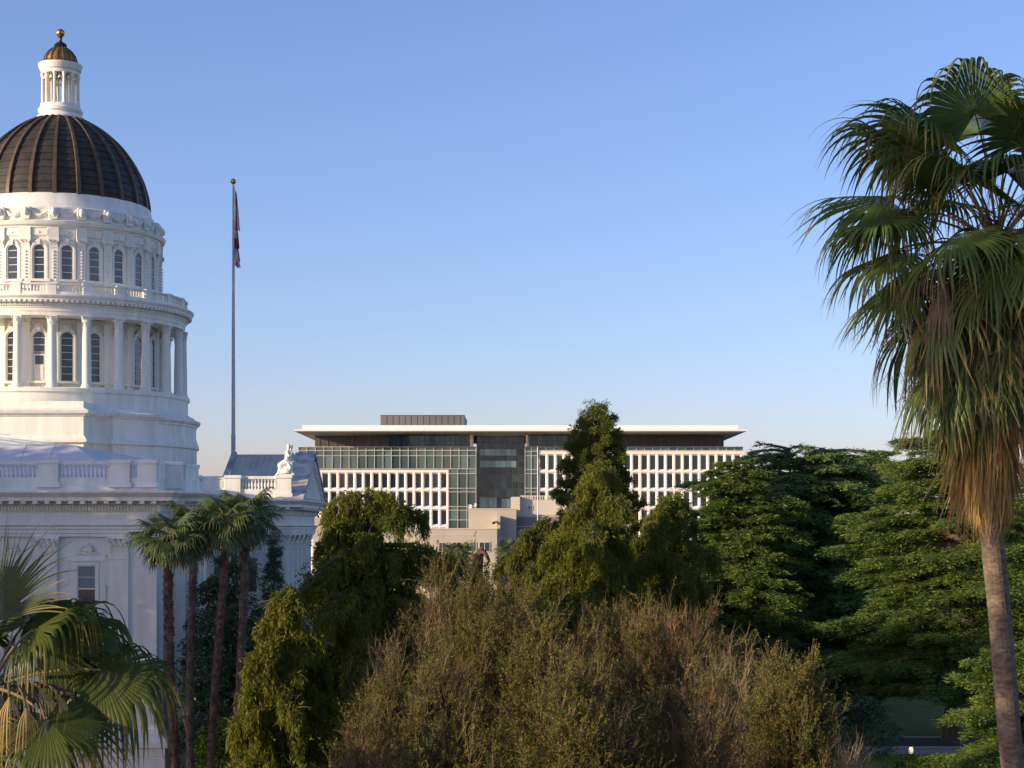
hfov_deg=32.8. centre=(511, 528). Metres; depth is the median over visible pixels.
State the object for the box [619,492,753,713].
weeping conifer
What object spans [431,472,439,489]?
window
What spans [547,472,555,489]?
window
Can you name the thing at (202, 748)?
shrub
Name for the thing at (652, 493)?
window
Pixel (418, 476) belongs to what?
window
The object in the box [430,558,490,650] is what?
park tree
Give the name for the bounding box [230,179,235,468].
flagpole
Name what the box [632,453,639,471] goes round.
window
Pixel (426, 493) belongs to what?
window
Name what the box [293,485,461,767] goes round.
weeping conifer
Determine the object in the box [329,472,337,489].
window
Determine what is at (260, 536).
thin palm
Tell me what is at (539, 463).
hanging flag
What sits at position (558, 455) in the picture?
window
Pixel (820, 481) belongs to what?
cedar
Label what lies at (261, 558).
window
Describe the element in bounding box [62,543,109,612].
window
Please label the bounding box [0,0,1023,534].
sky
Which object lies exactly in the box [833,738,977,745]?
driveway
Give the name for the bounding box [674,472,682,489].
window
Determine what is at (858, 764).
olive tree
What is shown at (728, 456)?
window
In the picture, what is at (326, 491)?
window
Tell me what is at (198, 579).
window
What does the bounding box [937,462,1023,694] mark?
cedar
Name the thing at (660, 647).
olive tree
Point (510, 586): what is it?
olive tree
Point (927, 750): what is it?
footpath
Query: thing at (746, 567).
cedar
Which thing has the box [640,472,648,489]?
window
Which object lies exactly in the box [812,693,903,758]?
shrub
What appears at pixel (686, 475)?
window
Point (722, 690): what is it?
olive tree
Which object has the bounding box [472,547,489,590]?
pruned trunk
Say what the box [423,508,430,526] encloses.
window
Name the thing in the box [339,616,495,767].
olive tree
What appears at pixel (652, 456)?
window
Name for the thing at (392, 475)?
window
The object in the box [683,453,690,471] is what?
window
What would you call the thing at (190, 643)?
thin palm
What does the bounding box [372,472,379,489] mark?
window
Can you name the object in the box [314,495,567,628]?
beige building
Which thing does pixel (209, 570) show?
window
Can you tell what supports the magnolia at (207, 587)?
on the ground at (485, 762)
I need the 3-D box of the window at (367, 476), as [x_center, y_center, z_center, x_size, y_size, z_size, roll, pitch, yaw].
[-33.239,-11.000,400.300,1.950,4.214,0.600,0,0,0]
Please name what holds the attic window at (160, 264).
in the capitol building at (99, 446)
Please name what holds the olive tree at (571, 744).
on the ground at (485, 762)
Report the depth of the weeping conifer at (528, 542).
136.64 m
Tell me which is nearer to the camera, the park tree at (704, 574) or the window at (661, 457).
the park tree at (704, 574)
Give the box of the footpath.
[811,748,962,753]
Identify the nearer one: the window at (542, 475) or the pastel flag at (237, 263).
the pastel flag at (237, 263)
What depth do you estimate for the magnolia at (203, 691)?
130.47 m
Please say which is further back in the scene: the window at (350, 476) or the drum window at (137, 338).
the window at (350, 476)
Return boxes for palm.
[0,515,200,767]
[122,510,208,767]
[158,500,220,767]
[186,496,265,767]
[211,486,285,764]
[442,541,472,585]
[492,537,517,578]
[790,56,1023,767]
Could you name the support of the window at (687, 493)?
in the office building at (442, 469)
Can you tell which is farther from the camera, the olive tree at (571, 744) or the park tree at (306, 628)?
the park tree at (306, 628)
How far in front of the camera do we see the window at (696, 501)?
400.37 m
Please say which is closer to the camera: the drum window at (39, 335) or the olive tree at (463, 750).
the olive tree at (463, 750)
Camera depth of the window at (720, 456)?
400.37 m
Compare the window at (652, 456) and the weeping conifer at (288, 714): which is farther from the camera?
the window at (652, 456)
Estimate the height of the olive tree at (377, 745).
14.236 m
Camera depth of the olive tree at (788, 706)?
79.15 m
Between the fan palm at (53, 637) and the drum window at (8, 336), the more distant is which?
the drum window at (8, 336)
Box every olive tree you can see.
[312,689,432,767]
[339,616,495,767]
[372,624,547,767]
[393,531,546,767]
[460,572,574,766]
[466,562,637,767]
[507,634,676,767]
[557,586,682,767]
[601,576,758,766]
[607,647,774,767]
[669,622,805,767]
[725,629,858,767]
[826,726,879,767]
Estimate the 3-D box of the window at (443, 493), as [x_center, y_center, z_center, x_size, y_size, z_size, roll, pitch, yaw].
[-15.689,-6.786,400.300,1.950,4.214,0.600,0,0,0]
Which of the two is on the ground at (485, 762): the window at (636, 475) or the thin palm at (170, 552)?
the thin palm at (170, 552)
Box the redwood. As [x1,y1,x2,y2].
[545,398,649,574]
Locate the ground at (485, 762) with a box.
[243,536,1023,767]
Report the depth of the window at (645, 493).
400.27 m
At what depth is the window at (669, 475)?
400.37 m
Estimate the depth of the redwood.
189.22 m
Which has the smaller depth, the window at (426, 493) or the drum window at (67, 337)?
the drum window at (67, 337)
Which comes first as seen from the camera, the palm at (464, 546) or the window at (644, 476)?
the palm at (464, 546)
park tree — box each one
[303,601,377,641]
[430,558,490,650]
[697,516,724,615]
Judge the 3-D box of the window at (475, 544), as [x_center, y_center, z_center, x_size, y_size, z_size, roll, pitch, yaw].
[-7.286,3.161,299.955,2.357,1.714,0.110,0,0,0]
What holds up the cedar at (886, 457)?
on the lawn at (913, 718)
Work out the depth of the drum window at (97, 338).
169.78 m
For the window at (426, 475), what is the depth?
400.57 m
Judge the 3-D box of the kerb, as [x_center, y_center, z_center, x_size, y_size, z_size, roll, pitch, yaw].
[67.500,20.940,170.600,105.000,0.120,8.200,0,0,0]
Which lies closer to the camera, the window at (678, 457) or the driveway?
the driveway
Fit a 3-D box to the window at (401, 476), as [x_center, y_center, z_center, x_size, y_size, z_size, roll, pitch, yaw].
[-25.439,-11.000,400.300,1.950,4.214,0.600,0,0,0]
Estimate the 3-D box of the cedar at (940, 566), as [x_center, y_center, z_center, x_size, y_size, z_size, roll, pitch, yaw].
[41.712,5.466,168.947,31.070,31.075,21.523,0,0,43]
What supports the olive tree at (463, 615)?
on the ground at (485, 762)
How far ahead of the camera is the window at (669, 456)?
400.37 m
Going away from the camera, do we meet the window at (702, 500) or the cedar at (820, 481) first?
the cedar at (820, 481)
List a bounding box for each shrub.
[181,717,247,767]
[802,652,881,726]
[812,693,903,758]
[882,750,922,767]
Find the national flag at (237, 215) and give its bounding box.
[235,191,239,230]
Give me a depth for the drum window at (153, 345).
176.41 m
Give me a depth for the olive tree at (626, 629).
91.63 m
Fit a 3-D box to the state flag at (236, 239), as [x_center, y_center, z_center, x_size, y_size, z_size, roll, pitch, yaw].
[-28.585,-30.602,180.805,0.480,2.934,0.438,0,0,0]
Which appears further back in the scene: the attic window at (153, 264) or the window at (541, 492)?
the window at (541, 492)
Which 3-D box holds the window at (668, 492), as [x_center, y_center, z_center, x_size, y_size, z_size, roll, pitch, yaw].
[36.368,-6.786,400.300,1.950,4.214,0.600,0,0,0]
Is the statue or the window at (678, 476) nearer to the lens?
the statue
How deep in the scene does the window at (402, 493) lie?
400.57 m
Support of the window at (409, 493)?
in the office building at (442, 469)
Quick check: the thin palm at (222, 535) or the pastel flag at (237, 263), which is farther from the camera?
the pastel flag at (237, 263)
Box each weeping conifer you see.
[222,584,351,767]
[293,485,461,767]
[491,515,586,618]
[524,458,653,752]
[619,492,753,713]
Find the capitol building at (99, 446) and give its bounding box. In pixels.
[0,29,326,767]
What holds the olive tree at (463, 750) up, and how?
on the ground at (485, 762)
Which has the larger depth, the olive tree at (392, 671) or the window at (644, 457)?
the window at (644, 457)
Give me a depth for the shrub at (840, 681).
180.29 m
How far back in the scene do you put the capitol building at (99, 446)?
167.93 m
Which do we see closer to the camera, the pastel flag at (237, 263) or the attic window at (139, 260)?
the attic window at (139, 260)
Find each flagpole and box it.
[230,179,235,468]
[537,446,538,520]
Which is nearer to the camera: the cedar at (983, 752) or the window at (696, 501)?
the cedar at (983, 752)
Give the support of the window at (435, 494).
in the office building at (442, 469)
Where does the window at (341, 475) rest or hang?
in the office building at (442, 469)
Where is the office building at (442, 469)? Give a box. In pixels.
[294,415,746,578]
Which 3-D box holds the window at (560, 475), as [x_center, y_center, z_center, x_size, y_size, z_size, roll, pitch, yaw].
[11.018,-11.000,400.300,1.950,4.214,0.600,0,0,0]
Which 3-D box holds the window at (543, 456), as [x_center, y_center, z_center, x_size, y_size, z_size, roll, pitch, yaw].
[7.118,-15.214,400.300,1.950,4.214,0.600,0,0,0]
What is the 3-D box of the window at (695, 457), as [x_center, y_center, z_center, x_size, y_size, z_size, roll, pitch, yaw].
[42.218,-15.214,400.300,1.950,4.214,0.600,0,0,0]
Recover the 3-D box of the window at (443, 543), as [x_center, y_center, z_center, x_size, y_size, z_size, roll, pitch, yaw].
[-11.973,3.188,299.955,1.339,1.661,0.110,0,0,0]
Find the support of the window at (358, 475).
in the office building at (442, 469)
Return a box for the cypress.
[259,531,287,611]
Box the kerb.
[811,736,997,747]
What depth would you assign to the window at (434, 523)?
400.27 m
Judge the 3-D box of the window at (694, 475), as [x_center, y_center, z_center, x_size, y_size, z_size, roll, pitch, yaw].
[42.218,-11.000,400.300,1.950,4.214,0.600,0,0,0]
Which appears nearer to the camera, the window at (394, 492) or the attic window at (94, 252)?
the attic window at (94, 252)
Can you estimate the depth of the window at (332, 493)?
400.18 m
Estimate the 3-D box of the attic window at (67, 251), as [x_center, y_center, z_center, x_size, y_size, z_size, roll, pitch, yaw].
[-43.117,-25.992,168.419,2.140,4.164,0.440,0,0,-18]
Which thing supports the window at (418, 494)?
in the office building at (442, 469)
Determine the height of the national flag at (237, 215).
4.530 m
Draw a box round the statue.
[269,444,295,484]
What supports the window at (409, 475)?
in the office building at (442, 469)
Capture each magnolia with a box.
[168,611,234,767]
[175,545,270,763]
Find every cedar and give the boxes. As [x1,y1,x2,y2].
[671,440,933,699]
[682,458,839,700]
[808,449,931,638]
[811,426,1023,745]
[905,639,1023,767]
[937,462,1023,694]
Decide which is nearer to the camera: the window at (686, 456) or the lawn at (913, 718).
the lawn at (913, 718)
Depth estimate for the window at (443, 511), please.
400.57 m
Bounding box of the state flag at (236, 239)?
[235,224,238,248]
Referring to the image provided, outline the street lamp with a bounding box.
[909,745,912,754]
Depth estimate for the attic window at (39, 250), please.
168.00 m
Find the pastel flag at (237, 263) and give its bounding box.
[234,246,240,267]
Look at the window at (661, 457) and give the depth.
400.27 m
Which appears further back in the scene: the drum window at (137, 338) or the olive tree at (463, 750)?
the drum window at (137, 338)
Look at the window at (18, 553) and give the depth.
129.85 m
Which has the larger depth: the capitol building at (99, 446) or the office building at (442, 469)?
the office building at (442, 469)
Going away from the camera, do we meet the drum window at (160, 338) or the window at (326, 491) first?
the drum window at (160, 338)
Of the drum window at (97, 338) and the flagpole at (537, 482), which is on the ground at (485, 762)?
the flagpole at (537, 482)
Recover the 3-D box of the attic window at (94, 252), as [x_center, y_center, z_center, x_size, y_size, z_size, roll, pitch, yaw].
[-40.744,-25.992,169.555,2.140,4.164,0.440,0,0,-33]
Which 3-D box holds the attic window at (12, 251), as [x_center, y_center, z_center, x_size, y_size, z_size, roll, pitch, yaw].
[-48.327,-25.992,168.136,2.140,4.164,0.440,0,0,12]
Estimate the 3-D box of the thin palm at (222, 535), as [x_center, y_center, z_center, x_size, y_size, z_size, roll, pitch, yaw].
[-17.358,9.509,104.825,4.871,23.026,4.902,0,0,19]
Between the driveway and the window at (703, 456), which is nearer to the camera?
the driveway
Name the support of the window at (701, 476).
in the office building at (442, 469)
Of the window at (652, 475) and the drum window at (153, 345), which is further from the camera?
the window at (652, 475)
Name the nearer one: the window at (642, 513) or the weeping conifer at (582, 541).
the weeping conifer at (582, 541)
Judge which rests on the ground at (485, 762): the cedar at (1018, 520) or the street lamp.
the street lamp
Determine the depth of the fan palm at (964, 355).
39.11 m
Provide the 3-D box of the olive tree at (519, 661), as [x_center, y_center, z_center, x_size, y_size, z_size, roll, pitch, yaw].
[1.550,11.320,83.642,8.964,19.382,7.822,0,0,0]
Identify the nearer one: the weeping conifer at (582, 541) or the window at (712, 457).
the weeping conifer at (582, 541)
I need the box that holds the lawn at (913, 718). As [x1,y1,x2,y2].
[749,673,1022,767]
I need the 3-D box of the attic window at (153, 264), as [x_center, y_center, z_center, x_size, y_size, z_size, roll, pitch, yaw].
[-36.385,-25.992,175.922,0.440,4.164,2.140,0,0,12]
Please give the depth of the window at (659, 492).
400.18 m
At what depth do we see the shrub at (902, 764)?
122.18 m
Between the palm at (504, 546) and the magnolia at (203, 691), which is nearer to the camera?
the magnolia at (203, 691)
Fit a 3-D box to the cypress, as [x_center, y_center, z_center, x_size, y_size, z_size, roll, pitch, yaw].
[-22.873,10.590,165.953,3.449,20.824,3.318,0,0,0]
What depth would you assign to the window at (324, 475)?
400.57 m
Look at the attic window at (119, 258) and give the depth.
171.36 m
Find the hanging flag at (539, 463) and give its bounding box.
[538,452,541,468]
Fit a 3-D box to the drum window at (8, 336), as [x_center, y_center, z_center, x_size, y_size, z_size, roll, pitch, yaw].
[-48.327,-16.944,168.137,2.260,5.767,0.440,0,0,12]
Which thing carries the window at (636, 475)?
in the office building at (442, 469)
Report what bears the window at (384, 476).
in the office building at (442, 469)
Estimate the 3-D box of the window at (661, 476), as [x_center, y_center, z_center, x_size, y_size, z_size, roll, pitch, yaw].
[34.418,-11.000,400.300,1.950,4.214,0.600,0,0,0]
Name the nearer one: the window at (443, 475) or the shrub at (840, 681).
the shrub at (840, 681)
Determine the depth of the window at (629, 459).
400.37 m
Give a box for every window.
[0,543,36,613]
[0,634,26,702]
[1,238,21,281]
[1,324,13,383]
[27,238,49,281]
[27,323,47,382]
[56,239,78,282]
[57,324,78,383]
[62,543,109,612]
[84,241,105,283]
[91,325,105,384]
[109,332,129,386]
[110,244,128,286]
[131,330,141,387]
[132,247,146,289]
[149,251,158,291]
[150,333,158,390]
[159,257,161,296]
[159,336,161,391]
[196,558,200,608]
[206,550,238,592]
[231,545,268,593]
[311,454,721,578]
[321,472,328,489]
[324,490,328,507]
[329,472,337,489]
[329,490,337,505]
[338,472,345,489]
[346,472,354,489]
[355,472,362,489]
[363,472,371,489]
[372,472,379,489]
[380,472,388,489]
[389,472,396,489]
[389,490,396,498]
[397,472,405,489]
[397,490,405,503]
[406,472,413,489]
[406,490,413,506]
[414,472,422,489]
[414,490,422,507]
[423,472,430,489]
[423,490,430,507]
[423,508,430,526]
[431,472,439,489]
[431,490,439,507]
[431,508,439,526]
[439,542,446,551]
[440,472,447,489]
[440,490,447,507]
[440,508,447,526]
[463,542,476,551]
[479,542,489,551]
[539,453,546,471]
[539,472,546,489]
[539,490,546,498]
[547,453,555,471]
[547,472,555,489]
[556,453,563,471]
[556,472,563,488]
[623,453,631,471]
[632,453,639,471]
[632,472,639,489]
[640,453,648,471]
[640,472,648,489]
[640,490,648,507]
[649,453,656,471]
[649,472,656,489]
[649,490,656,507]
[657,453,665,471]
[657,472,665,489]
[657,490,665,503]
[666,453,673,471]
[666,472,673,489]
[666,490,673,497]
[674,453,682,471]
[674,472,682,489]
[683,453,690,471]
[683,472,690,489]
[683,490,690,506]
[691,453,699,471]
[691,472,699,488]
[691,490,699,507]
[700,453,707,471]
[700,472,707,488]
[700,496,707,507]
[708,453,716,469]
[717,453,724,468]
[725,453,733,471]
[734,453,741,468]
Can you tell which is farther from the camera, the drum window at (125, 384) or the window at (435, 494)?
the window at (435, 494)
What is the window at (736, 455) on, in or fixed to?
in the office building at (442, 469)
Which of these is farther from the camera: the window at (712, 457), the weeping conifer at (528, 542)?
the window at (712, 457)
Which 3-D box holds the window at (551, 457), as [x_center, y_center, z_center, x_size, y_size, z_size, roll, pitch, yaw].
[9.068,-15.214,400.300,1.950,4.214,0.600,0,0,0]
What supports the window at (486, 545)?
in the beige building at (492, 527)
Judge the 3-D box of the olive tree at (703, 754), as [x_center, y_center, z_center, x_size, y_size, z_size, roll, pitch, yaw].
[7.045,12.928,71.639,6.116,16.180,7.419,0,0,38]

